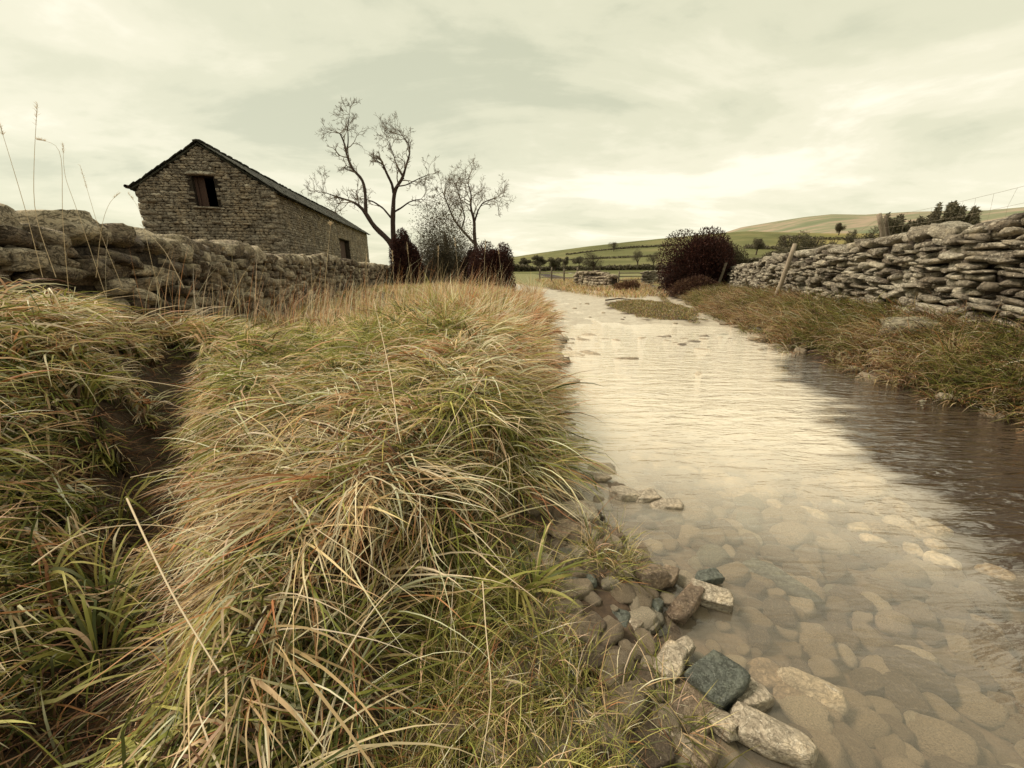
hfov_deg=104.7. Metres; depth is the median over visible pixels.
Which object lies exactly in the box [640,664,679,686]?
shore cobble
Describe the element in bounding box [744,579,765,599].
cobble
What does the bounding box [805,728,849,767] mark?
cobble
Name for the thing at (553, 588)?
stone
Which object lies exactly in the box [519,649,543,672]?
shore cobble
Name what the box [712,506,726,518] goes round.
cobble
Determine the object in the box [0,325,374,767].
grass
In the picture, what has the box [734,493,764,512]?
cobble
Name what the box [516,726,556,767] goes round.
shore cobble
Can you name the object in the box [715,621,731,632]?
cobble
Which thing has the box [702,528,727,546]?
cobble
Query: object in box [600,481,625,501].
cobble
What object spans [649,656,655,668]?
shore cobble
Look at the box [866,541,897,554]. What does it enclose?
cobble
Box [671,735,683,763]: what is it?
cobble
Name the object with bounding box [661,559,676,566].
cobble
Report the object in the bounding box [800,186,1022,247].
wire fence
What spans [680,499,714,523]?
cobble
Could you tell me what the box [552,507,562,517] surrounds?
shore cobble
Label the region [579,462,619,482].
cobble
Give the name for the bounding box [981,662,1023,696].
cobble
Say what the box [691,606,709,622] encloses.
cobble
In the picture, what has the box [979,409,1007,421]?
edge stone
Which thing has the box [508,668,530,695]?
pebble
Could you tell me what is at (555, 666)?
pebble
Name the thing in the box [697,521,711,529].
cobble
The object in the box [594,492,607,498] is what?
cobble
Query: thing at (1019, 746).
cobble
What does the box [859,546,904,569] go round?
cobble
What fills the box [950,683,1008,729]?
cobble
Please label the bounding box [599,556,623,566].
shore cobble
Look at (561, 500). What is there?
shore cobble
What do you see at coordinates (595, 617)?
shore cobble
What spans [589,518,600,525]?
shore cobble
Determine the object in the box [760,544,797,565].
cobble
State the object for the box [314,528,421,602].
fallen stem
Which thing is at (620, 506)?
cobble
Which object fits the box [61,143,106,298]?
grass stalk
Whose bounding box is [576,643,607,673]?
shore cobble
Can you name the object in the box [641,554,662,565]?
shore cobble
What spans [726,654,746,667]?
cobble
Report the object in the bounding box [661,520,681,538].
cobble
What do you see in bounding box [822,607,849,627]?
cobble
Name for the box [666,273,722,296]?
bramble bush
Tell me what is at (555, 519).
pebble
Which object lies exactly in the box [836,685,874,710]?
cobble
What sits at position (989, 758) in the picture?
cobble
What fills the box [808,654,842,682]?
cobble
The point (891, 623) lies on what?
cobble
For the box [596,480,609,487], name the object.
cobble
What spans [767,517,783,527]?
cobble
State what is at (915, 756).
cobble
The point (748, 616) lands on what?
cobble
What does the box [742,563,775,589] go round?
cobble
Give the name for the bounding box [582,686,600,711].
pebble
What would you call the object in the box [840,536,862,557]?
cobble
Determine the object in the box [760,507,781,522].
cobble
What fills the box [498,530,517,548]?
pebble
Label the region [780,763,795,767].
cobble
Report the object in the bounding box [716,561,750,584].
cobble
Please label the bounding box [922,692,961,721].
cobble
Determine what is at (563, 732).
pebble
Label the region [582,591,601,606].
shore cobble
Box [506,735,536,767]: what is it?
stone
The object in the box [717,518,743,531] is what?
cobble
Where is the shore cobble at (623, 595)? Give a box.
[609,583,635,603]
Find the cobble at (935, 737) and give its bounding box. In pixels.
[906,713,982,765]
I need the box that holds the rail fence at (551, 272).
[539,267,577,281]
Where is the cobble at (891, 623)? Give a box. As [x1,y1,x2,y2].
[873,609,913,637]
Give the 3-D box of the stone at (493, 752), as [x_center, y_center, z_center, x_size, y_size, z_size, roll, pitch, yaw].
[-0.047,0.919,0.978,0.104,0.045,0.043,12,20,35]
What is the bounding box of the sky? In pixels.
[0,0,1023,273]
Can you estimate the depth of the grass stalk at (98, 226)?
2.05 m
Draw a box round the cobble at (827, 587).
[823,584,834,595]
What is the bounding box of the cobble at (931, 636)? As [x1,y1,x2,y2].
[915,627,945,647]
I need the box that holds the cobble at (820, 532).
[810,528,838,538]
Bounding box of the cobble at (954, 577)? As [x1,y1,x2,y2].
[936,564,966,587]
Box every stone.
[433,707,467,744]
[475,736,512,767]
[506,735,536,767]
[540,586,562,599]
[544,518,578,540]
[550,741,578,767]
[556,660,577,680]
[559,574,596,587]
[561,500,600,521]
[582,472,611,481]
[603,528,625,542]
[609,485,639,502]
[610,606,630,627]
[621,746,644,767]
[629,618,643,630]
[632,564,669,589]
[635,488,661,505]
[649,498,683,514]
[652,598,664,612]
[653,640,687,680]
[663,670,714,735]
[664,564,679,586]
[664,729,694,767]
[666,582,704,623]
[676,635,695,657]
[683,649,750,711]
[689,729,719,767]
[691,578,733,613]
[695,568,724,584]
[703,707,738,743]
[728,701,818,767]
[731,678,773,712]
[743,557,824,606]
[746,657,781,692]
[747,336,756,341]
[768,344,781,348]
[773,681,801,698]
[777,666,849,716]
[794,347,807,354]
[842,365,861,372]
[856,372,880,383]
[935,392,958,404]
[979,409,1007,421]
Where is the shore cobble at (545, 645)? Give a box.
[533,640,567,670]
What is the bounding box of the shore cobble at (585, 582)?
[573,578,593,597]
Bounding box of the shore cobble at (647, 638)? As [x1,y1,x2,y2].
[635,628,656,656]
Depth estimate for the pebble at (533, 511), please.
1.99 m
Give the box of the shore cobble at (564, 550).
[555,547,571,562]
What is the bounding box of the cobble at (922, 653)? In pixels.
[894,645,940,667]
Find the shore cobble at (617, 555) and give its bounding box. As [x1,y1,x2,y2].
[609,548,626,561]
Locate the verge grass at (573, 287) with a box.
[352,277,706,297]
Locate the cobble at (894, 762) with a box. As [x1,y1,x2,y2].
[879,756,917,767]
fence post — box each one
[717,262,726,285]
[775,243,796,294]
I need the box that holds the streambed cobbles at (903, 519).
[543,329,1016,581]
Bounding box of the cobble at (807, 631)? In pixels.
[796,622,834,647]
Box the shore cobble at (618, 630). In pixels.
[601,619,623,647]
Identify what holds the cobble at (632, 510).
on the ground at (928, 503)
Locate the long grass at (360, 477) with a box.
[0,277,625,767]
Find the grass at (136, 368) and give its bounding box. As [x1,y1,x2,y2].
[39,310,572,447]
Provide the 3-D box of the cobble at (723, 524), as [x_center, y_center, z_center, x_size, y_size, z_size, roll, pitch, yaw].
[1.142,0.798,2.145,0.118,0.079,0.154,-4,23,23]
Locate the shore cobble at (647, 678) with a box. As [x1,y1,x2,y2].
[631,674,654,693]
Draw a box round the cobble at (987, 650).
[968,638,1021,671]
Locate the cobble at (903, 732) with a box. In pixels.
[879,713,914,746]
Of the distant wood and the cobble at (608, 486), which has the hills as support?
the distant wood
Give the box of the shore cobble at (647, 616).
[629,606,657,629]
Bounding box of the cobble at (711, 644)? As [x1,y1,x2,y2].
[705,639,720,652]
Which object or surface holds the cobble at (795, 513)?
on the ground at (928, 503)
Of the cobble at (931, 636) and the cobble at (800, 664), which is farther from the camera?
the cobble at (931, 636)
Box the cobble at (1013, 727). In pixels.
[999,712,1023,744]
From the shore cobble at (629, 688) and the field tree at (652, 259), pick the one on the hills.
the field tree at (652, 259)
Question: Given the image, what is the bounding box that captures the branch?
[605,298,631,300]
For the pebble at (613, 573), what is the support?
on the ground at (928, 503)
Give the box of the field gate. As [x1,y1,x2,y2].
[618,271,644,281]
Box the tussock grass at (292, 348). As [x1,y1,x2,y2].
[0,273,621,518]
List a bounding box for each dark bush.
[388,227,424,285]
[459,246,475,285]
[466,240,515,290]
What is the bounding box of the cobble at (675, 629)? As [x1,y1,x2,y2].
[667,625,682,636]
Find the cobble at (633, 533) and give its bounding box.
[626,528,639,539]
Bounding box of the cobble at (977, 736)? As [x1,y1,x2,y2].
[947,721,987,748]
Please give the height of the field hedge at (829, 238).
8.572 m
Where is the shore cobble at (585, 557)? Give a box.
[581,554,596,563]
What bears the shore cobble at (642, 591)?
on the ground at (928, 503)
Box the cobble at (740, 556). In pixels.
[732,550,756,562]
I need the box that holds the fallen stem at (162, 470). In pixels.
[130,465,205,477]
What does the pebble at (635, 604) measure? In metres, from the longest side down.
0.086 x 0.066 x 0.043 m
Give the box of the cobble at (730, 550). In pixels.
[722,544,735,560]
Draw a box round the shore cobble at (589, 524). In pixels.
[577,521,594,529]
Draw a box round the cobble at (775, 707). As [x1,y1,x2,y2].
[765,698,779,714]
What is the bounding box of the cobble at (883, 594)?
[861,584,892,602]
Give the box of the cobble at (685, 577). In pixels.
[674,570,694,593]
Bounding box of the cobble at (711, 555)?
[696,544,729,567]
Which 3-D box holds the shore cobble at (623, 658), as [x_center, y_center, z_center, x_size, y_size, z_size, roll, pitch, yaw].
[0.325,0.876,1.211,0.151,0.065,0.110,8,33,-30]
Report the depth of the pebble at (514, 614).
1.38 m
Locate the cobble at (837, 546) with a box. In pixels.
[813,533,853,558]
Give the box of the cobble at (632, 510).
[624,502,642,517]
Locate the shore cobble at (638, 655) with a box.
[630,643,648,661]
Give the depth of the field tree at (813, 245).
84.21 m
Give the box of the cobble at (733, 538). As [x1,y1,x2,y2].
[723,530,740,546]
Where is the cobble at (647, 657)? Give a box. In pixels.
[640,655,650,666]
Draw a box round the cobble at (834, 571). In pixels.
[821,559,850,583]
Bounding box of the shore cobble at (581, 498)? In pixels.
[569,491,586,500]
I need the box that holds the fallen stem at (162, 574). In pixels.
[126,498,219,673]
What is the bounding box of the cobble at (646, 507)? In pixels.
[642,505,650,510]
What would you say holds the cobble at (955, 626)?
on the ground at (928, 503)
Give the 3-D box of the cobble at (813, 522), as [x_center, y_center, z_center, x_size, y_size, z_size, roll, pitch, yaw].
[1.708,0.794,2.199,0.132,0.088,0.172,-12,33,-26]
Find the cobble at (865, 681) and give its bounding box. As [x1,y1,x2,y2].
[849,667,884,696]
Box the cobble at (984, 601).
[971,589,1008,619]
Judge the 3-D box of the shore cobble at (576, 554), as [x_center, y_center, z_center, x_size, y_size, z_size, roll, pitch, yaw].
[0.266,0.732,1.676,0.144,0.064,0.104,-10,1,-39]
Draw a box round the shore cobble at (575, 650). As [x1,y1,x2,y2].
[563,644,578,662]
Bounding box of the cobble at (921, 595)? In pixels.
[907,586,930,602]
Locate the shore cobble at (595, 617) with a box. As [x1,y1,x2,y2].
[574,611,606,645]
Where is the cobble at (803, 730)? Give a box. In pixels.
[788,723,812,737]
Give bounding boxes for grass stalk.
[0,124,42,276]
[33,102,55,276]
[36,137,69,298]
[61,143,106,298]
[80,167,122,287]
[96,192,119,274]
[128,193,159,296]
[151,236,183,287]
[322,222,331,338]
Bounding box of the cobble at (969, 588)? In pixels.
[958,580,990,599]
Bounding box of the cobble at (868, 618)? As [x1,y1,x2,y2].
[851,611,873,625]
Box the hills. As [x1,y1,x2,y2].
[510,207,1023,273]
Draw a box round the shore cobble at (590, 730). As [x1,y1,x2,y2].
[581,711,627,767]
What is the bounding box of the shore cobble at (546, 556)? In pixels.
[525,552,558,577]
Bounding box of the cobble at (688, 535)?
[677,525,702,546]
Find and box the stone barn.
[123,139,369,262]
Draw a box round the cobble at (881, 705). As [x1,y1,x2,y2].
[865,695,903,722]
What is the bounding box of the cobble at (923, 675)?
[871,644,958,703]
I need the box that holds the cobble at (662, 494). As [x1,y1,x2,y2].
[658,490,668,497]
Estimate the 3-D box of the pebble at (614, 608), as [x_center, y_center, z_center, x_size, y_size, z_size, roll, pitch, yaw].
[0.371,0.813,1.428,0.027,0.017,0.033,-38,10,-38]
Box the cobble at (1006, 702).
[987,691,1017,712]
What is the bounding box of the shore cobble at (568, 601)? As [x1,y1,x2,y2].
[545,598,583,617]
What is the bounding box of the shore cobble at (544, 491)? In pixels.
[533,486,552,496]
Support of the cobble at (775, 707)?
on the ground at (928, 503)
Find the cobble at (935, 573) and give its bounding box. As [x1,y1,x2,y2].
[909,559,944,583]
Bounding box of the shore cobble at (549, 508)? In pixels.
[538,500,554,515]
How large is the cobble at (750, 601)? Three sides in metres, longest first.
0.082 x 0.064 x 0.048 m
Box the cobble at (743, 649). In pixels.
[736,643,749,656]
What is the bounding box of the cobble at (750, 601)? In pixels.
[741,596,762,612]
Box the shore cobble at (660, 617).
[651,607,664,625]
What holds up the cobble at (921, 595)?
on the ground at (928, 503)
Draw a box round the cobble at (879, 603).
[861,591,892,615]
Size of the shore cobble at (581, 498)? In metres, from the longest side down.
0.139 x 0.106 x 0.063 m
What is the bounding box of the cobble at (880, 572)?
[871,567,895,579]
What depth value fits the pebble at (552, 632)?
1.31 m
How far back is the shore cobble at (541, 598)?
1.45 m
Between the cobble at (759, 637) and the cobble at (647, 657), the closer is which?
the cobble at (647, 657)
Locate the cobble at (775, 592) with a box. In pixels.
[765,587,786,599]
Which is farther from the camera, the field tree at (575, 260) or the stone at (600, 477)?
the field tree at (575, 260)
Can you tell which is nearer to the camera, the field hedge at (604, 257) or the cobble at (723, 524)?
the cobble at (723, 524)
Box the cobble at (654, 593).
[643,586,659,598]
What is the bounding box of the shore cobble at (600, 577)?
[591,563,608,586]
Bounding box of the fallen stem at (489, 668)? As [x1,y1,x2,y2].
[480,581,491,766]
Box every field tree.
[518,257,531,265]
[531,255,546,265]
[547,257,562,270]
[562,257,568,265]
[571,256,583,264]
[579,252,602,270]
[608,242,618,250]
[631,250,642,264]
[646,252,661,263]
[752,238,764,254]
[759,246,790,259]
[774,231,811,252]
[798,235,819,249]
[815,239,837,247]
[834,223,846,234]
[842,229,857,243]
[858,226,879,238]
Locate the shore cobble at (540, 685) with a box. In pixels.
[531,673,550,693]
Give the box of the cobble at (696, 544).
[691,539,708,551]
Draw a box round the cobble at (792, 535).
[769,521,812,549]
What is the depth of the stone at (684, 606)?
1.45 m
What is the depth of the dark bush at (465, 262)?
19.99 m
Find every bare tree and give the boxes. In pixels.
[301,97,440,246]
[431,157,515,249]
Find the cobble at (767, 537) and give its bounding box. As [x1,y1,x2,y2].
[756,531,776,544]
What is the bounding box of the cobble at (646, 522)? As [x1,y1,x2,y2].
[637,515,655,529]
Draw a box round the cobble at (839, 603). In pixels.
[825,596,851,614]
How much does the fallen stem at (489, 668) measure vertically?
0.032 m
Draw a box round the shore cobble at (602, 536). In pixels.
[596,532,608,538]
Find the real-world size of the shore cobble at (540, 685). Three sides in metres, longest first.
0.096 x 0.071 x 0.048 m
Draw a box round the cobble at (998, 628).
[970,613,1004,636]
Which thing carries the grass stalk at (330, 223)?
on the tussock grass at (292, 348)
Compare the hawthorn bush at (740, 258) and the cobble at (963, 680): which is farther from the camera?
the hawthorn bush at (740, 258)
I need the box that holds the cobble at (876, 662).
[858,655,890,674]
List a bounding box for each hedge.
[512,263,667,271]
[532,255,655,262]
[565,244,674,254]
[743,243,826,249]
[746,256,761,262]
[780,234,860,239]
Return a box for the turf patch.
[606,293,707,322]
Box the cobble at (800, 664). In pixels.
[789,658,812,674]
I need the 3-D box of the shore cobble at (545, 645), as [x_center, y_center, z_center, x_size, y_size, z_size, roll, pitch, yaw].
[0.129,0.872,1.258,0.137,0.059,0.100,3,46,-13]
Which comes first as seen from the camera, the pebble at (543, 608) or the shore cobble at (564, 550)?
the pebble at (543, 608)
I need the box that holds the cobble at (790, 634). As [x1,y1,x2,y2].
[774,625,798,642]
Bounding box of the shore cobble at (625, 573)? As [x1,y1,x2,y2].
[610,563,633,579]
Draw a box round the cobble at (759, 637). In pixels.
[746,624,772,652]
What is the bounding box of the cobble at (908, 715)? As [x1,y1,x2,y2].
[902,710,919,724]
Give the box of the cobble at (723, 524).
[711,519,733,529]
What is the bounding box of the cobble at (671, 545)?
[662,538,678,551]
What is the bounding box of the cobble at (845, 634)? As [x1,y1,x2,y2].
[827,622,859,653]
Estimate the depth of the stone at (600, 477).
2.39 m
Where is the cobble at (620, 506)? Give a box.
[610,486,629,511]
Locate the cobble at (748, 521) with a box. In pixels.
[736,512,761,532]
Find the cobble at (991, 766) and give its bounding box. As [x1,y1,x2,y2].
[968,764,1014,767]
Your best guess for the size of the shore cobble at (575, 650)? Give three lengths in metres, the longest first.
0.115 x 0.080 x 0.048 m
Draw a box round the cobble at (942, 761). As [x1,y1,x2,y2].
[925,755,968,767]
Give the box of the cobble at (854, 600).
[828,584,873,612]
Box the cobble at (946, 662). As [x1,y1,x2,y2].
[930,651,956,675]
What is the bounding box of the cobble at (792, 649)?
[782,641,803,659]
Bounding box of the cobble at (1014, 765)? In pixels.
[1002,763,1021,767]
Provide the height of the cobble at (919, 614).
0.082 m
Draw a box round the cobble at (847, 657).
[834,643,857,668]
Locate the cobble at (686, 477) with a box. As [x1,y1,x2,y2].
[659,469,698,492]
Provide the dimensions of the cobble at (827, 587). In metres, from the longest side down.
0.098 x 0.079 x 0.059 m
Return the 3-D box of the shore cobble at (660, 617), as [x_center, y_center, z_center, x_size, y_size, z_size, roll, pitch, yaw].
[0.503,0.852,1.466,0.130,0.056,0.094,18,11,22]
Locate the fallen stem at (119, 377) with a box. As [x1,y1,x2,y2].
[28,364,221,396]
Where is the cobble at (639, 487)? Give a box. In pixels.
[634,485,657,492]
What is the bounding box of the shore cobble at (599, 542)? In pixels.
[593,539,611,551]
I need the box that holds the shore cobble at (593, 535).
[581,528,598,542]
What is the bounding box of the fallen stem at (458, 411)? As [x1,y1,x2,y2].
[434,373,485,453]
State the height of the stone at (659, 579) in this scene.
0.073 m
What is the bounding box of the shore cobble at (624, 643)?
[618,638,633,657]
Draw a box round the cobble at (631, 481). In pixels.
[613,473,639,488]
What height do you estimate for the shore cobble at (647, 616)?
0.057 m
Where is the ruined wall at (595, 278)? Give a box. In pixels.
[573,270,617,287]
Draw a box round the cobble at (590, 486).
[587,483,598,490]
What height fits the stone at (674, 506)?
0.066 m
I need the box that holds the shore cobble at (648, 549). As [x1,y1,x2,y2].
[632,542,652,559]
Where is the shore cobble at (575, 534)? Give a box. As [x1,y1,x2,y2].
[569,530,584,543]
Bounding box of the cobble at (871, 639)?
[851,619,889,653]
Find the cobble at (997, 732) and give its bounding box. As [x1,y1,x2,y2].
[986,727,1008,740]
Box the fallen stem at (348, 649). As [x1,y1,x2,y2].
[341,560,418,661]
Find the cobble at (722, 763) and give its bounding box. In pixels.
[714,750,728,767]
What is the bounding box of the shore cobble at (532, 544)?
[523,537,541,549]
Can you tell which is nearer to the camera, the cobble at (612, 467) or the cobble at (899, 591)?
the cobble at (899, 591)
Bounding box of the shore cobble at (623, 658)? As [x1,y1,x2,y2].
[598,649,636,690]
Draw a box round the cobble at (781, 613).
[762,597,797,629]
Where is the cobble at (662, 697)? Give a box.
[649,687,665,703]
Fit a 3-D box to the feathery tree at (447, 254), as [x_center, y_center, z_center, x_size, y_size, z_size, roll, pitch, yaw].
[-3.885,-7.700,22.610,4.164,6.758,4.108,-11,20,-32]
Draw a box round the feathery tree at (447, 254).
[408,183,478,284]
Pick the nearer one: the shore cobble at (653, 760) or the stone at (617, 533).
the shore cobble at (653, 760)
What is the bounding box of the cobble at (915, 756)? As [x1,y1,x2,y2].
[903,741,925,766]
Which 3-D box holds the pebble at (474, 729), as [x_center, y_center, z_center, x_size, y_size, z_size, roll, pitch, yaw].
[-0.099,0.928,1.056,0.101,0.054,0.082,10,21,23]
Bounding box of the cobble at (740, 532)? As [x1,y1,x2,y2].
[737,529,762,545]
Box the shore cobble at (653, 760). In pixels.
[630,720,675,767]
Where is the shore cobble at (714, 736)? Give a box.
[708,731,717,744]
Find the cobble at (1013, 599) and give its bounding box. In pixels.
[996,590,1023,610]
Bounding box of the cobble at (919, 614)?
[899,599,938,629]
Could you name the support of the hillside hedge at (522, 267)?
on the hills
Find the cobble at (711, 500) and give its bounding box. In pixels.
[691,488,722,509]
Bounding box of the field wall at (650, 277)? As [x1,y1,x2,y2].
[640,270,666,283]
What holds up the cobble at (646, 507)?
on the ground at (928, 503)
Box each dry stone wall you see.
[0,203,424,324]
[726,212,1023,344]
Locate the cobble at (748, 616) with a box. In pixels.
[738,606,772,633]
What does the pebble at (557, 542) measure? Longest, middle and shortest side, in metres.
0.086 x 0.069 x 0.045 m
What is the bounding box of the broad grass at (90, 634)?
[0,308,598,767]
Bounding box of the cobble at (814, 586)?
[796,576,825,607]
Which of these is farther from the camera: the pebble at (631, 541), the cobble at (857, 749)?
the pebble at (631, 541)
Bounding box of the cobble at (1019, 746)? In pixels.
[1014,739,1023,759]
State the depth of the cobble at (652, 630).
1.39 m
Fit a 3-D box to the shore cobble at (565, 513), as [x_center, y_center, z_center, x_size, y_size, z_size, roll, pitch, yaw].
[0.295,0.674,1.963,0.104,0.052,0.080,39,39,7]
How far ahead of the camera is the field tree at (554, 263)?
123.04 m
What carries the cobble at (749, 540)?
on the ground at (928, 503)
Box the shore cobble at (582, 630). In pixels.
[565,615,600,645]
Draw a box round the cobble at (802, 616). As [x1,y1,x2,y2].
[794,606,808,621]
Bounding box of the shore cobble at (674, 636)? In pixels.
[660,633,680,642]
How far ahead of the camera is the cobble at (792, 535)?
2.06 m
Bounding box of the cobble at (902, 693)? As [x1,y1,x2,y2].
[882,672,934,716]
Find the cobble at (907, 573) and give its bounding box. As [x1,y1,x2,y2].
[885,559,927,586]
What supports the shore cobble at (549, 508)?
on the ground at (928, 503)
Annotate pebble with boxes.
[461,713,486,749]
[488,634,508,659]
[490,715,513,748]
[491,547,516,564]
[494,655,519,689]
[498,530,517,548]
[498,559,517,577]
[505,493,517,507]
[508,644,527,655]
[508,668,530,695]
[511,610,524,627]
[519,527,538,539]
[522,610,544,627]
[525,500,540,516]
[531,604,548,618]
[543,619,570,641]
[545,516,558,523]
[545,659,573,681]
[547,493,560,498]
[550,539,568,547]
[550,608,577,628]
[556,737,585,767]
[558,558,576,571]
[559,578,581,599]
[559,723,573,738]
[565,566,585,577]
[566,682,584,705]
[567,537,582,545]
[568,610,585,627]
[580,563,593,573]
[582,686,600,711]
[589,740,613,767]
[599,515,606,521]
[603,615,613,620]
[607,568,622,579]
[607,645,620,649]
[611,604,618,611]
[620,581,635,593]
[622,543,632,556]
[627,539,635,548]
[628,596,639,610]
[653,703,680,731]
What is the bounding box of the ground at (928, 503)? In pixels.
[0,273,1023,767]
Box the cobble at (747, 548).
[737,545,757,556]
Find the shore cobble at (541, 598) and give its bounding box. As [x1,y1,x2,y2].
[524,592,548,617]
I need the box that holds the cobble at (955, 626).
[940,617,966,636]
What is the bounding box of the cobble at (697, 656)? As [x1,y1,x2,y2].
[693,651,703,661]
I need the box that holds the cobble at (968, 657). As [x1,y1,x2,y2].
[952,651,982,668]
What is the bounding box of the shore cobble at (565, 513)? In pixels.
[562,510,570,518]
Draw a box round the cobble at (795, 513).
[781,504,810,524]
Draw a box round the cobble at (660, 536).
[653,531,673,541]
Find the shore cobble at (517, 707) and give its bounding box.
[499,694,534,725]
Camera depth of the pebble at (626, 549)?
1.75 m
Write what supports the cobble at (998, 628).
on the ground at (928, 503)
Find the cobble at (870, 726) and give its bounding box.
[843,707,890,748]
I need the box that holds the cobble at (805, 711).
[776,694,832,733]
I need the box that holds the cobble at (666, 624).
[662,611,682,629]
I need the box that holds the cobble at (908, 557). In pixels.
[902,554,919,560]
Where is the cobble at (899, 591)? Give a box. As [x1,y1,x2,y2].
[872,578,915,603]
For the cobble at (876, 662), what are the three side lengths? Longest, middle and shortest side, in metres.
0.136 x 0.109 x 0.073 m
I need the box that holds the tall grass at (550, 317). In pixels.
[235,277,573,368]
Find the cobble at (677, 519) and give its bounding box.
[660,513,683,524]
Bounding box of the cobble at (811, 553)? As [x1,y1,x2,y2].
[793,543,823,570]
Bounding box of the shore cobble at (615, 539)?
[603,534,622,551]
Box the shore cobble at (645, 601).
[635,591,652,608]
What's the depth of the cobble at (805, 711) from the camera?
1.17 m
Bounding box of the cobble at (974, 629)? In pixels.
[962,619,1013,654]
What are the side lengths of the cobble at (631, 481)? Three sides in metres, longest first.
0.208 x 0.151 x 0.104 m
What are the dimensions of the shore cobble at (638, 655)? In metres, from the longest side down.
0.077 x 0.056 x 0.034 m
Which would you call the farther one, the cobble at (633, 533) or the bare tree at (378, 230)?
the bare tree at (378, 230)
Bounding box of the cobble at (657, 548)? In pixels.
[644,538,665,555]
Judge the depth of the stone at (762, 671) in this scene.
1.30 m
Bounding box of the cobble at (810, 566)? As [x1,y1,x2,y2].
[797,557,826,585]
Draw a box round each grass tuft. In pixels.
[516,274,553,294]
[914,330,1007,364]
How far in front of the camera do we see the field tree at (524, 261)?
133.05 m
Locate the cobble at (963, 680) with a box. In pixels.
[955,675,980,692]
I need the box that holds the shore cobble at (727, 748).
[716,736,739,767]
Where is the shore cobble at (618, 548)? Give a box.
[593,546,619,557]
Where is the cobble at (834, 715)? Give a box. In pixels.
[817,701,844,721]
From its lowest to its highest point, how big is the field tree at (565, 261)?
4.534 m
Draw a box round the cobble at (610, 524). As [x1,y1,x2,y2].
[600,522,612,528]
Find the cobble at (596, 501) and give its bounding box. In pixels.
[591,495,611,510]
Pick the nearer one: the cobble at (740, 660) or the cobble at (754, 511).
the cobble at (740, 660)
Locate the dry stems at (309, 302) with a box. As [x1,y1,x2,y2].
[105,241,552,356]
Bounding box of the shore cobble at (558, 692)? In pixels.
[546,673,566,706]
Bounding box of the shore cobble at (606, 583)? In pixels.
[601,576,619,590]
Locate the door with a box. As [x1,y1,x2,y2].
[339,240,345,258]
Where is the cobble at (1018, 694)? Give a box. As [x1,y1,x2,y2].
[1012,688,1023,707]
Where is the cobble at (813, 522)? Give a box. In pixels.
[806,516,838,533]
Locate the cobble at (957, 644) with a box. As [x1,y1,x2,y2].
[946,635,976,657]
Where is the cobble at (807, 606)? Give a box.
[786,595,815,619]
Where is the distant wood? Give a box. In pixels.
[879,200,982,235]
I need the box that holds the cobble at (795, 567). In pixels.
[782,559,812,578]
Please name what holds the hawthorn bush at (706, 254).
on the ground at (928, 503)
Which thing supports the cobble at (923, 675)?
on the ground at (928, 503)
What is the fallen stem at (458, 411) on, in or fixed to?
on the tussock grass at (292, 348)
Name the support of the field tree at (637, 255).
on the hills
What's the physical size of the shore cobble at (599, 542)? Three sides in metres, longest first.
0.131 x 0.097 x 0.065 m
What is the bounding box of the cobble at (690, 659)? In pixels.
[687,655,692,663]
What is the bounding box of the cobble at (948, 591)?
[931,581,975,612]
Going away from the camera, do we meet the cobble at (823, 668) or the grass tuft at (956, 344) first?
the cobble at (823, 668)
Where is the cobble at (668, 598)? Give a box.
[659,591,675,608]
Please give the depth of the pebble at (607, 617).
1.37 m
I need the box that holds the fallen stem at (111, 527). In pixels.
[32,524,223,565]
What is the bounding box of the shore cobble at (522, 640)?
[508,627,541,649]
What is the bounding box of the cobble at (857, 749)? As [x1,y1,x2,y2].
[832,720,878,767]
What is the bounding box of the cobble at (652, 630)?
[648,617,659,634]
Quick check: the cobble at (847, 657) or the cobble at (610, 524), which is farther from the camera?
the cobble at (610, 524)
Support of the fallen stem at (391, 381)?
on the tussock grass at (292, 348)
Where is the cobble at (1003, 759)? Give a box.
[996,753,1023,767]
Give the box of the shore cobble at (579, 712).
[564,702,590,745]
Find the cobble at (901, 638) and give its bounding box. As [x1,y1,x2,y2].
[892,631,923,649]
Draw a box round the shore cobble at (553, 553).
[543,547,558,559]
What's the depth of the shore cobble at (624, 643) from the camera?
1.27 m
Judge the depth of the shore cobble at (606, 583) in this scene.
1.51 m
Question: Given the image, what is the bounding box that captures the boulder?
[872,316,945,341]
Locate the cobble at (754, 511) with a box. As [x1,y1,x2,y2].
[732,505,760,520]
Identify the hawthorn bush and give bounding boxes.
[655,225,741,292]
[729,241,749,263]
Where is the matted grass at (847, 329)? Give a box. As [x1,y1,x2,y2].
[664,280,1023,435]
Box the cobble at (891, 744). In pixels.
[874,732,907,757]
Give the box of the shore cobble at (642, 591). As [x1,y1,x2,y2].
[625,579,648,597]
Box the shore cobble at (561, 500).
[552,496,572,503]
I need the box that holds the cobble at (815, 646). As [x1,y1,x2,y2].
[804,637,838,665]
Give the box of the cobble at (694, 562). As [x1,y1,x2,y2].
[688,556,703,570]
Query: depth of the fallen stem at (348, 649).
0.74 m
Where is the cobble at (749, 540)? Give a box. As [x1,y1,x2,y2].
[740,533,760,554]
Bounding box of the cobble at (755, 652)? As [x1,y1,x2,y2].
[749,647,762,658]
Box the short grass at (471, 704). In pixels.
[292,364,765,767]
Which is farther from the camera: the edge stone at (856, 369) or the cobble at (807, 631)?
the edge stone at (856, 369)
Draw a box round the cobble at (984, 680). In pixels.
[952,660,998,691]
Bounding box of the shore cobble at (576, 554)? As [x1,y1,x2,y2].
[559,544,590,564]
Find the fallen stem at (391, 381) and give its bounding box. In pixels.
[373,299,400,441]
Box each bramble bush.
[613,280,639,291]
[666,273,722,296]
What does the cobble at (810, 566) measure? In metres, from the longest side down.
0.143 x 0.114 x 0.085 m
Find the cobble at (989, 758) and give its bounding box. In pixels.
[980,746,997,765]
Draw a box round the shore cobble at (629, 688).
[600,680,647,730]

